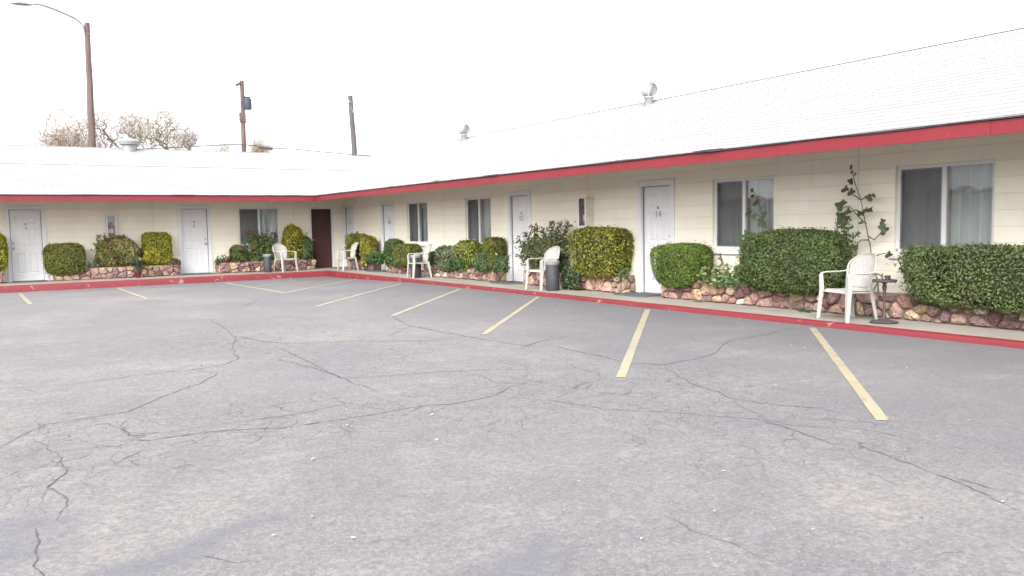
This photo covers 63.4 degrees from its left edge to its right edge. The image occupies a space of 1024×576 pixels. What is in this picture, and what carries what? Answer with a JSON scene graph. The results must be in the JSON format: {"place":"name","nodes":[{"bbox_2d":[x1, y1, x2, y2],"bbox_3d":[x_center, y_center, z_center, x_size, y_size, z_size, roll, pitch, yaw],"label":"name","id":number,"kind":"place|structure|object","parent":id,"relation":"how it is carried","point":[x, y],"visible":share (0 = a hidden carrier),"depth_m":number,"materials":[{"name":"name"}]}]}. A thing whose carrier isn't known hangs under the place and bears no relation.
{"place":"outdoors","nodes":[
{"label":"outdoors","id":0,"kind":"place"},
{"bbox_2d":[10,1,95,146],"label":"street lamp","id":1,"kind":"object","parent":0,"point":[90,101],"visible":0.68,"depth_m":40.40,"materials":[{"name":"brown wood"}]},
{"bbox_2d":[22,95,103,147],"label":"tree","id":2,"kind":"object","parent":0,"point":[76,136],"visible":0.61,"depth_m":57.20,"materials":[{"name":"beige plant"}]},
{"bbox_2d":[77,92,147,147],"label":"tree","id":3,"kind":"object","parent":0,"point":[108,139],"visible":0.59,"depth_m":60.34,"materials":[{"name":"brown plant"}]},
{"bbox_2d":[108,102,158,148],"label":"tree","id":4,"kind":"object","parent":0,"point":[134,116],"visible":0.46,"depth_m":66.59,"materials":[{"name":"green plant"}]},
{"bbox_2d":[122,96,197,149],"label":"tree","id":5,"kind":"object","parent":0,"point":[161,142],"visible":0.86,"depth_m":60.78,"materials":[{"name":"beige plant"}]},
{"bbox_2d":[165,112,204,149],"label":"tree","id":6,"kind":"object","parent":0,"point":[191,139],"visible":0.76,"depth_m":64.37,"materials":[{"name":"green plant"}]},
{"bbox_2d":[202,133,240,151],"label":"tree","id":7,"kind":"object","parent":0,"point":[225,147],"visible":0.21,"depth_m":69.94,"materials":[{"name":"brown plant"}]},
{"bbox_2d":[235,80,251,151],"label":"utility pole","id":8,"kind":"object","parent":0,"point":[245,102],"visible":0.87,"depth_m":54.43,"materials":[{"name":"wood"}]},
{"bbox_2d":[137,144,371,155],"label":"overhead cable","id":9,"kind":"object","parent":8,"relation":"attached to","point":[265,147],"visible":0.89,"depth_m":54.61,"materials":[{"name":"black"}]},
{"bbox_2d":[246,130,278,152],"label":"tree","id":10,"kind":"object","parent":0,"point":[258,149],"visible":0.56,"depth_m":70.86,"materials":[{"name":"brown plant"}]},
{"bbox_2d":[346,96,356,153],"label":"utility pole","id":11,"kind":"object","parent":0,"point":[352,127],"visible":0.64,"depth_m":56.21,"materials":[{"name":"wood"}]},
{"bbox_2d":[0,276,1023,575],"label":"parking lot","id":12,"kind":"structure","parent":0,"point":[220,396],"depth_m":5.46,"materials":[{"name":"grey asphalt"}]},
{"bbox_2d":[19,293,32,303],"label":"parking stripe","id":13,"kind":"object","parent":12,"relation":"on","point":[23,297],"visible":1,"depth_m":18.93,"materials":[{"name":"paint"}]},
{"bbox_2d":[118,288,148,298],"bbox_3d":[-9.203,0.112,20.030,0.094,0.098,5.856,-4,5,-31],"label":"parking stripe","id":14,"kind":"object","parent":12,"relation":"on","point":[133,293],"visible":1,"depth_m":19.49,"materials":[{"name":"paint"}]},
{"bbox_2d":[225,282,283,292],"bbox_3d":[-6.653,-0.022,21.116,0.094,0.106,6.633,-4,5,-30],"label":"parking stripe","id":15,"kind":"object","parent":12,"relation":"on","point":[255,287],"visible":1,"depth_m":20.86,"materials":[{"name":"paint"}]},
{"bbox_2d":[285,279,356,292],"bbox_3d":[-4.748,-0.071,21.113,0.093,0.078,5.579,-1,4,6],"label":"parking stripe","id":16,"kind":"object","parent":12,"relation":"on","point":[317,286],"visible":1,"depth_m":20.47,"materials":[{"name":"paint"}]},
{"bbox_2d":[317,284,399,305],"bbox_3d":[-3.160,0.114,17.849,0.094,0.009,5.654,0,4,8],"label":"parking stripe","id":17,"kind":"object","parent":12,"relation":"on","point":[356,295],"visible":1,"depth_m":17.26,"materials":[{"name":"paint"}]},
{"bbox_2d":[390,289,460,315],"bbox_3d":[-1.535,0.232,15.849,0.094,0.001,5.359,0,4,8],"label":"parking stripe","id":18,"kind":"object","parent":12,"relation":"on","point":[424,303],"visible":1,"depth_m":15.20,"materials":[{"name":"paint"}]},
{"bbox_2d":[482,297,538,333],"bbox_3d":[0.076,0.384,13.488,0.082,0.001,5.505,0,4,9],"label":"parking stripe","id":19,"kind":"object","parent":12,"relation":"on","point":[506,318],"visible":1,"depth_m":12.65,"materials":[{"name":"paint"}]},
{"bbox_2d":[0,270,1023,348],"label":"kerb","id":20,"kind":"structure","parent":12,"relation":"on","point":[1018,344],"depth_m":16.36,"materials":[{"name":"red paint"}]},
{"bbox_2d":[162,285,1008,568],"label":"litter","id":21,"kind":"object","parent":12,"relation":"on","point":[578,480],"visible":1,"depth_m":4.61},
{"bbox_2d":[616,309,649,376],"bbox_3d":[1.599,0.582,10.531,0.094,0.001,5.997,0,4,12],"label":"parking stripe","id":22,"kind":"object","parent":12,"relation":"on","point":[625,364],"visible":1,"depth_m":9.39,"materials":[{"name":"paint"}]},
{"bbox_2d":[809,328,888,419],"bbox_3d":[3.257,0.722,8.309,0.093,0.001,5.196,0,5,15],"label":"parking stripe","id":23,"kind":"object","parent":12,"relation":"on","point":[873,408],"visible":1,"depth_m":7.24,"materials":[{"name":"paint"}]},
{"bbox_2d":[0,267,1023,340],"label":"walkway","id":24,"kind":"structure","parent":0,"point":[1002,333],"depth_m":13.37,"materials":[{"name":"concrete"}]},
{"bbox_2d":[0,271,4,283],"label":"stone planter","id":25,"kind":"object","parent":24,"relation":"on","point":[2,279],"visible":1,"depth_m":22.58,"materials":[{"name":"stone"}]},
{"bbox_2d":[0,233,8,270],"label":"shrub","id":26,"kind":"object","parent":25,"relation":"in","point":[4,249],"visible":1,"depth_m":22.59,"materials":[{"name":"green plant"}]},
{"bbox_2d":[11,280,47,282],"bbox_3d":[-13.474,-0.183,23.170,0.898,0.014,0.592,-4,5,-33],"label":"door mat","id":27,"kind":"object","parent":24,"relation":"on","point":[29,281],"depth_m":23.07,"materials":[{"name":"rubber"}]},
{"bbox_2d":[53,264,180,280],"bbox_3d":[-11.565,-0.467,24.393,3.397,0.330,0.685,-4,5,-33],"label":"stone planter","id":28,"kind":"object","parent":24,"relation":"on","point":[124,272],"visible":0.91,"depth_m":24.15,"materials":[{"name":"stone"}]},
{"bbox_2d":[41,241,87,275],"bbox_3d":[-12.664,-0.826,23.491,1.171,0.989,0.730,-4,5,-33],"label":"shrub","id":29,"kind":"object","parent":28,"relation":"in","point":[62,258],"visible":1,"depth_m":23.25,"materials":[{"name":"green plant"}]},
{"bbox_2d":[87,258,98,267],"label":"leafy plant","id":30,"kind":"object","parent":28,"relation":"in","point":[95,261],"visible":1,"depth_m":23.91,"materials":[{"name":"green plant"}]},
{"bbox_2d":[91,233,109,266],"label":"leafy plant","id":31,"kind":"object","parent":28,"relation":"on","point":[97,243],"visible":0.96,"depth_m":24.03,"materials":[{"name":"green plant"}]},
{"bbox_2d":[94,234,140,266],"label":"shrub","id":32,"kind":"object","parent":28,"relation":"in","point":[117,251],"visible":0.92,"depth_m":24.12,"materials":[{"name":"green plant"}]},
{"bbox_2d":[140,231,172,264],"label":"shrub","id":33,"kind":"object","parent":28,"relation":"on","point":[156,247],"visible":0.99,"depth_m":24.70,"materials":[{"name":"green plant"}]},
{"bbox_2d":[165,258,180,266],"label":"shrub","id":34,"kind":"object","parent":28,"relation":"in","point":[174,261],"visible":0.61,"depth_m":24.98,"materials":[{"name":"green plant"}]},
{"bbox_2d":[130,251,146,277],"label":"potted daffodil","id":35,"kind":"object","parent":24,"relation":"on","point":[138,263],"visible":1,"depth_m":24.14,"materials":[{"name":"green plant"}]},
{"bbox_2d":[183,273,215,274],"bbox_3d":[-9.666,-0.441,25.629,0.898,0.014,0.592,-4,5,-33],"label":"door mat","id":36,"kind":"object","parent":24,"relation":"on","point":[198,273],"depth_m":25.55,"materials":[{"name":"rubber"}]},
{"bbox_2d":[215,259,315,272],"bbox_3d":[-7.904,-0.716,26.754,3.146,0.330,0.681,-4,5,-33],"label":"stone planter","id":37,"kind":"object","parent":24,"relation":"on","point":[239,267],"visible":0.88,"depth_m":26.31,"materials":[{"name":"stone"}]},
{"bbox_2d":[214,248,232,264],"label":"leafy plant","id":38,"kind":"object","parent":37,"relation":"in","point":[217,261],"visible":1,"depth_m":25.81,"materials":[{"name":"green plant"}]},
{"bbox_2d":[229,244,246,263],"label":"shrub","id":39,"kind":"object","parent":37,"relation":"in","point":[236,247],"visible":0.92,"depth_m":26.01,"materials":[{"name":"green plant"}]},
{"bbox_2d":[240,229,279,263],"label":"hollyhock clump","id":40,"kind":"object","parent":37,"relation":"in","point":[257,251],"visible":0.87,"depth_m":26.43,"materials":[{"name":"green plant"}]},
{"bbox_2d":[281,224,303,259],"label":"shrub","id":41,"kind":"object","parent":37,"relation":"in","point":[292,235],"visible":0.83,"depth_m":26.94,"materials":[{"name":"green plant"}]},
{"bbox_2d":[300,235,313,259],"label":"shrub","id":42,"kind":"object","parent":37,"relation":"in","point":[307,248],"visible":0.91,"depth_m":27.13,"materials":[{"name":"green plant"}]},
{"bbox_2d":[263,254,271,271],"bbox_3d":[-7.627,-0.770,25.870,0.253,0.556,0.253,-4,5,-33],"label":"ash bin","id":43,"kind":"object","parent":24,"relation":"on","point":[267,262],"visible":1,"depth_m":25.77,"materials":[{"name":"black plastic"}]},
{"bbox_2d":[272,243,297,271],"bbox_3d":[-7.181,-0.959,26.062,0.631,0.886,0.624,2,5,35],"label":"plastic chair","id":44,"kind":"object","parent":24,"relation":"on","point":[279,251],"visible":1,"depth_m":26.13,"materials":[{"name":"white plastic"}]},
{"bbox_2d":[337,242,358,270],"bbox_3d":[-5.142,-1.003,26.153,0.631,0.886,0.624,-3,5,-27],"label":"plastic chair","id":45,"kind":"object","parent":24,"relation":"on","point":[353,249],"visible":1,"depth_m":26.23,"materials":[{"name":"white plastic"}]},
{"bbox_2d":[360,259,367,270],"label":"daffodil","id":46,"kind":"object","parent":24,"relation":"on","point":[364,264],"visible":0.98,"depth_m":25.64,"materials":[{"name":"yellow plant"}]},
{"bbox_2d":[348,260,380,269],"bbox_3d":[-4.786,-0.762,26.617,0.429,0.330,1.962,-4,5,-33],"label":"stone planter","id":47,"kind":"object","parent":24,"relation":"on","point":[370,266],"visible":0.64,"depth_m":26.14,"materials":[{"name":"stone"}]},
{"bbox_2d":[344,233,367,260],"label":"shrub","id":48,"kind":"object","parent":47,"relation":"in","point":[352,238],"visible":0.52,"depth_m":26.64,"materials":[{"name":"green plant"}]},
{"bbox_2d":[359,235,377,261],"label":"shrub","id":49,"kind":"object","parent":47,"relation":"in","point":[368,244],"visible":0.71,"depth_m":25.57,"materials":[{"name":"green plant"}]},
{"bbox_2d":[362,251,384,265],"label":"leafy plant","id":50,"kind":"object","parent":47,"relation":"in","point":[377,257],"visible":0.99,"depth_m":24.93,"materials":[{"name":"green plant"}]},
{"bbox_2d":[367,270,386,271],"bbox_3d":[-4.074,-0.517,25.270,0.592,0.014,0.898,-4,5,-33],"label":"door mat","id":51,"kind":"object","parent":24,"relation":"on","point":[376,271],"depth_m":25.20,"materials":[{"name":"rubber"}]},
{"bbox_2d":[410,255,420,277],"bbox_3d":[-2.530,-0.572,21.803,0.294,0.594,0.294,-4,5,-33],"label":"ash bin","id":52,"kind":"object","parent":24,"relation":"on","point":[417,273],"visible":0.84,"depth_m":21.69,"materials":[{"name":"black plastic"}]},
{"bbox_2d":[407,244,431,278],"bbox_3d":[-2.394,-0.716,21.743,0.631,0.886,0.624,-3,5,-21],"label":"plastic chair","id":53,"kind":"object","parent":24,"relation":"on","point":[426,250],"visible":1,"depth_m":21.85,"materials":[{"name":"white plastic"}]},
{"bbox_2d":[386,264,505,281],"bbox_3d":[-1.967,-0.486,22.264,0.439,0.340,6.116,-4,5,-33],"label":"stone planter","id":54,"kind":"object","parent":24,"relation":"on","point":[487,275],"visible":0.61,"depth_m":20.92,"materials":[{"name":"stone"}]},
{"bbox_2d":[383,251,400,266],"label":"leafy plant","id":55,"kind":"object","parent":54,"relation":"in","point":[389,260],"visible":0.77,"depth_m":23.97,"materials":[{"name":"green plant"}]},
{"bbox_2d":[383,238,402,266],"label":"shrub","id":56,"kind":"object","parent":54,"relation":"in","point":[390,244],"visible":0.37,"depth_m":24.32,"materials":[{"name":"green plant"}]},
{"bbox_2d":[393,243,421,267],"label":"shrub","id":57,"kind":"object","parent":54,"relation":"in","point":[402,251],"visible":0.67,"depth_m":23.25,"materials":[{"name":"green plant"}]},
{"bbox_2d":[428,250,434,265],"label":"shrub","id":58,"kind":"object","parent":54,"relation":"in","point":[430,259],"visible":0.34,"depth_m":22.23,"materials":[{"name":"green plant"}]},
{"bbox_2d":[432,244,453,271],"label":"shrub","id":59,"kind":"object","parent":54,"relation":"in","point":[439,255],"visible":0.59,"depth_m":21.45,"materials":[{"name":"green plant"}]},
{"bbox_2d":[444,253,466,271],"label":"leafy plant","id":60,"kind":"object","parent":54,"relation":"in","point":[454,266],"visible":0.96,"depth_m":20.83,"materials":[{"name":"green plant"}]},
{"bbox_2d":[453,238,481,268],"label":"shrub","id":61,"kind":"object","parent":54,"relation":"in","point":[467,250],"visible":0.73,"depth_m":20.42,"materials":[{"name":"green plant"}]},
{"bbox_2d":[472,249,489,272],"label":"leafy plant","id":62,"kind":"object","parent":54,"relation":"in","point":[480,264],"visible":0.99,"depth_m":19.73,"materials":[{"name":"green plant"}]},
{"bbox_2d":[481,236,506,268],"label":"shrub","id":63,"kind":"object","parent":54,"relation":"in","point":[492,246],"visible":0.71,"depth_m":19.51,"materials":[{"name":"green plant"}]},
{"bbox_2d":[492,253,510,272],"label":"leafy plant","id":64,"kind":"object","parent":54,"relation":"in","point":[503,263],"visible":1,"depth_m":18.95,"materials":[{"name":"green plant"}]},
{"bbox_2d":[489,281,522,284],"bbox_3d":[-0.101,-0.122,19.159,0.592,0.014,0.898,-4,5,-33],"label":"door mat","id":65,"kind":"object","parent":24,"relation":"on","point":[506,282],"depth_m":19.10,"materials":[{"name":"rubber"}]},
{"bbox_2d":[0,27,1023,294],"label":"motel building","id":66,"kind":"structure","parent":24,"relation":"on","point":[926,143],"depth_m":15.46,"materials":[{"name":"white paint"}]},
{"bbox_2d":[4,206,48,281],"bbox_3d":[-13.695,-1.252,23.399,0.990,2.125,0.140,-4,5,-33],"label":"door","id":67,"kind":"structure","parent":66,"relation":"in","point":[25,226],"depth_m":23.41,"materials":[{"name":"white paint"}]},
{"bbox_2d":[105,215,116,236],"bbox_3d":[-11.813,-1.815,24.443,0.275,0.673,0.177,-4,5,-33],"label":"extinguisher cabinet","id":68,"kind":"object","parent":66,"relation":"attached to","point":[110,218],"visible":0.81,"depth_m":24.45,"materials":[{"name":"metal"}]},
{"bbox_2d":[108,222,113,236],"bbox_3d":[-11.816,-1.731,24.458,0.136,0.425,0.136,0,4,9],"label":"fire extinguisher","id":69,"kind":"object","parent":68,"relation":"in","point":[111,229],"visible":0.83,"depth_m":24.41,"materials":[{"name":"red metal"}]},
{"bbox_2d":[177,205,212,273],"bbox_3d":[-9.887,-1.511,25.858,0.990,2.125,0.140,-4,5,-33],"label":"door","id":70,"kind":"structure","parent":66,"relation":"in","point":[194,221],"depth_m":25.88,"materials":[{"name":"white paint"}]},
{"bbox_2d":[238,207,279,246],"bbox_3d":[-8.248,-1.993,26.981,1.420,1.285,0.299,-4,5,-33],"label":"window","id":71,"kind":"structure","parent":66,"relation":"in","point":[263,219],"depth_m":26.91,"materials":[{"name":"grey glass"}]},
{"bbox_2d":[309,207,334,267],"bbox_3d":[-6.453,-1.707,28.089,0.850,2.050,0.122,-4,5,-33],"label":"door","id":72,"kind":"structure","parent":66,"relation":"in","point":[321,222],"depth_m":28.12,"materials":[{"name":"brown wood"}]},
{"bbox_2d":[342,204,354,266],"bbox_3d":[-5.454,-1.756,27.996,0.140,2.125,0.990,-4,5,-33],"label":"door","id":73,"kind":"structure","parent":66,"relation":"in","point":[348,210],"depth_m":28.17,"materials":[{"name":"white paint"}]},
{"bbox_2d":[380,201,394,269],"bbox_3d":[-3.761,-1.589,25.404,0.128,2.125,0.990,-4,5,-33],"label":"door","id":74,"kind":"structure","parent":66,"relation":"in","point":[387,220],"depth_m":25.54,"materials":[{"name":"white paint"}]},
{"bbox_2d":[408,201,427,245],"bbox_3d":[-2.623,-1.848,23.739,0.297,1.285,1.400,-4,5,-33],"label":"window","id":75,"kind":"structure","parent":66,"relation":"in","point":[417,211],"depth_m":23.82,"materials":[{"name":"grey glass"}]},
{"bbox_2d":[466,196,490,243],"bbox_3d":[-0.737,-1.694,20.914,0.215,1.230,1.260,-4,5,-33],"label":"window","id":76,"kind":"structure","parent":66,"relation":"in","point":[478,208],"depth_m":20.97,"materials":[{"name":"grey glass"}]},
{"bbox_2d":[507,190,531,281],"bbox_3d":[0.207,-1.193,19.290,0.140,2.125,0.990,-4,5,-33],"label":"door","id":77,"kind":"structure","parent":66,"relation":"in","point":[519,218],"depth_m":19.46,"materials":[{"name":"white paint"}]},
{"bbox_2d":[578,197,593,226],"bbox_3d":[1.512,-1.553,16.973,0.217,0.622,0.258,-4,5,-33],"label":"extinguisher cabinet","id":78,"kind":"object","parent":66,"relation":"attached to","point":[587,203],"visible":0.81,"depth_m":16.90,"materials":[{"name":"metal"}]},
{"bbox_2d":[583,206,584,224],"bbox_3d":[1.522,-1.494,16.983,0.142,0.425,0.142,0,4,10],"label":"fire extinguisher","id":79,"kind":"object","parent":78,"relation":"in","point":[583,215],"visible":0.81,"depth_m":16.95,"materials":[{"name":"red metal"}]},
{"bbox_2d":[637,178,674,293],"bbox_3d":[2.706,-0.945,15.448,0.140,2.125,0.990,-4,5,-33],"label":"door","id":80,"kind":"structure","parent":66,"relation":"in","point":[655,198],"depth_m":15.58,"materials":[{"name":"white paint"}]},
{"bbox_2d":[711,175,773,253],"bbox_3d":[3.882,-1.202,13.735,0.299,1.285,1.400,-4,5,-33],"label":"window","id":81,"kind":"structure","parent":66,"relation":"in","point":[733,199],"depth_m":13.82,"materials":[{"name":"grey glass"}]},
{"bbox_2d":[889,159,995,258],"bbox_3d":[5.717,-1.019,10.914,0.299,1.285,1.430,-4,5,-33],"label":"window","id":82,"kind":"structure","parent":66,"relation":"in","point":[951,203],"depth_m":10.92,"materials":[{"name":"grey glass"}]},
{"bbox_2d":[525,246,560,290],"bbox_3d":[0.685,-0.415,17.081,0.631,0.886,0.624,-4,5,-30],"label":"plastic chair","id":83,"kind":"object","parent":24,"relation":"on","point":[552,253],"visible":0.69,"depth_m":17.16,"materials":[{"name":"white plastic"}]},
{"bbox_2d":[545,261,559,290],"bbox_3d":[0.819,-0.247,16.762,0.294,0.594,0.294,-4,5,-33],"label":"ash bin","id":84,"kind":"object","parent":24,"relation":"on","point":[552,275],"visible":1,"depth_m":16.65,"materials":[{"name":"black plastic"}]},
{"bbox_2d":[559,262,580,289],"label":"leafy plant","id":85,"kind":"object","parent":24,"relation":"on","point":[570,280],"visible":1,"depth_m":16.75,"materials":[{"name":"green plant"}]},
{"bbox_2d":[523,269,635,292],"bbox_3d":[1.285,-0.161,17.268,0.445,0.335,3.441,-4,5,-33],"label":"stone planter","id":86,"kind":"object","parent":24,"relation":"on","point":[613,285],"visible":0.48,"depth_m":16.30,"materials":[{"name":"stone"}]},
{"bbox_2d":[512,219,575,274],"bbox_3d":[0.738,-0.845,17.874,0.742,1.262,2.267,-4,5,-33],"label":"rose bush","id":87,"kind":"object","parent":86,"relation":"in","point":[533,248],"visible":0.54,"depth_m":17.71,"materials":[{"name":"green plant"}]},
{"bbox_2d":[567,224,635,278],"bbox_3d":[1.748,-0.712,16.347,0.773,1.121,1.570,-4,5,-33],"label":"shrub","id":88,"kind":"object","parent":86,"relation":"in","point":[600,251],"visible":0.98,"depth_m":15.97,"materials":[{"name":"green plant"}]},
{"bbox_2d":[614,264,631,280],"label":"leafy plant","id":89,"kind":"object","parent":86,"relation":"in","point":[620,275],"visible":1,"depth_m":15.65,"materials":[{"name":"green plant"}]},
{"bbox_2d":[613,292,660,296],"bbox_3d":[2.338,0.120,15.409,0.592,0.014,0.898,-4,5,-33],"label":"door mat","id":90,"kind":"object","parent":24,"relation":"on","point":[637,294],"depth_m":15.32,"materials":[{"name":"rubber"}]},
{"bbox_2d":[798,307,811,312],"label":"weed","id":91,"kind":"object","parent":24,"relation":"on","point":[804,310],"visible":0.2,"depth_m":12.05,"materials":[{"name":"green plant"}]},
{"bbox_2d":[661,280,1023,329],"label":"stone planter","id":92,"kind":"object","parent":24,"relation":"on","point":[899,306],"visible":0.69,"depth_m":11.44,"materials":[{"name":"stone"}]},
{"bbox_2d":[646,240,714,290],"bbox_3d":[2.954,-0.396,14.452,0.849,0.879,1.234,-4,5,-33],"label":"shrub","id":93,"kind":"object","parent":92,"relation":"in","point":[674,265],"visible":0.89,"depth_m":14.14,"materials":[{"name":"green plant"}]},
{"bbox_2d":[693,253,731,286],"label":"leafy plant","id":94,"kind":"object","parent":92,"relation":"in","point":[702,274],"visible":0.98,"depth_m":13.58,"materials":[{"name":"green plant"}]},
{"bbox_2d":[719,253,726,274],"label":"dry stalk","id":95,"kind":"object","parent":92,"relation":"in","point":[721,259],"visible":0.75,"depth_m":13.59,"materials":[{"name":"brown plant"}]},
{"bbox_2d":[711,262,748,288],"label":"leafy plant","id":96,"kind":"object","parent":92,"relation":"in","point":[734,281],"visible":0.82,"depth_m":13.28,"materials":[{"name":"green plant"}]},
{"bbox_2d":[730,264,745,282],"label":"leafy plant","id":97,"kind":"object","parent":92,"relation":"in","point":[739,279],"visible":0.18,"depth_m":13.54,"materials":[{"name":"green plant"}]},
{"bbox_2d":[736,188,766,241],"bbox_3d":[3.900,-0.800,13.098,0.090,1.593,0.858,-4,5,-34],"label":"climbing vine","id":98,"kind":"object","parent":92,"relation":"on","point":[760,223],"visible":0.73,"depth_m":13.12,"materials":[{"name":"green plant"}]},
{"bbox_2d":[735,225,854,297],"bbox_3d":[4.221,-0.396,12.439,0.855,1.097,2.048,-4,5,-33],"label":"hedge","id":99,"kind":"object","parent":92,"relation":"in","point":[794,260],"visible":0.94,"depth_m":12.08,"materials":[{"name":"green plant"}]},
{"bbox_2d":[833,219,859,287],"bbox_3d":[4.694,-0.439,11.746,0.296,1.129,0.519,-3,5,-19],"label":"leafy plant","id":100,"kind":"object","parent":92,"relation":"in","point":[850,235],"visible":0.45,"depth_m":11.66,"materials":[{"name":"green plant"}]},
{"bbox_2d":[835,164,891,291],"bbox_3d":[4.911,-0.805,11.618,0.162,1.886,0.927,-4,5,-33],"label":"climbing vine","id":101,"kind":"object","parent":92,"relation":"on","point":[883,228],"visible":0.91,"depth_m":11.69,"materials":[{"name":"green plant"}]},
{"bbox_2d":[889,241,1023,316],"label":"hedge","id":102,"kind":"object","parent":92,"relation":"in","point":[988,277],"visible":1,"depth_m":9.97,"materials":[{"name":"green plant"}]},
{"bbox_2d":[816,252,877,322],"bbox_3d":[4.507,-0.021,11.018,0.631,0.886,0.624,-2,5,-17],"label":"plastic chair","id":103,"kind":"object","parent":24,"relation":"on","point":[860,272],"visible":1,"depth_m":11.07,"materials":[{"name":"white plastic"}]},
{"bbox_2d":[869,273,898,323],"bbox_3d":[4.778,0.128,10.642,0.350,0.637,0.350,-4,5,-33],"label":"ash stand","id":104,"kind":"object","parent":24,"relation":"on","point":[884,282],"visible":1,"depth_m":10.61,"materials":[{"name":"metal"}]},
{"bbox_2d":[0,0,1023,155],"label":"sky","id":105,"kind":"structure","parent":0,"point":[414,71],"materials":[{"name":"white"}]}
]}

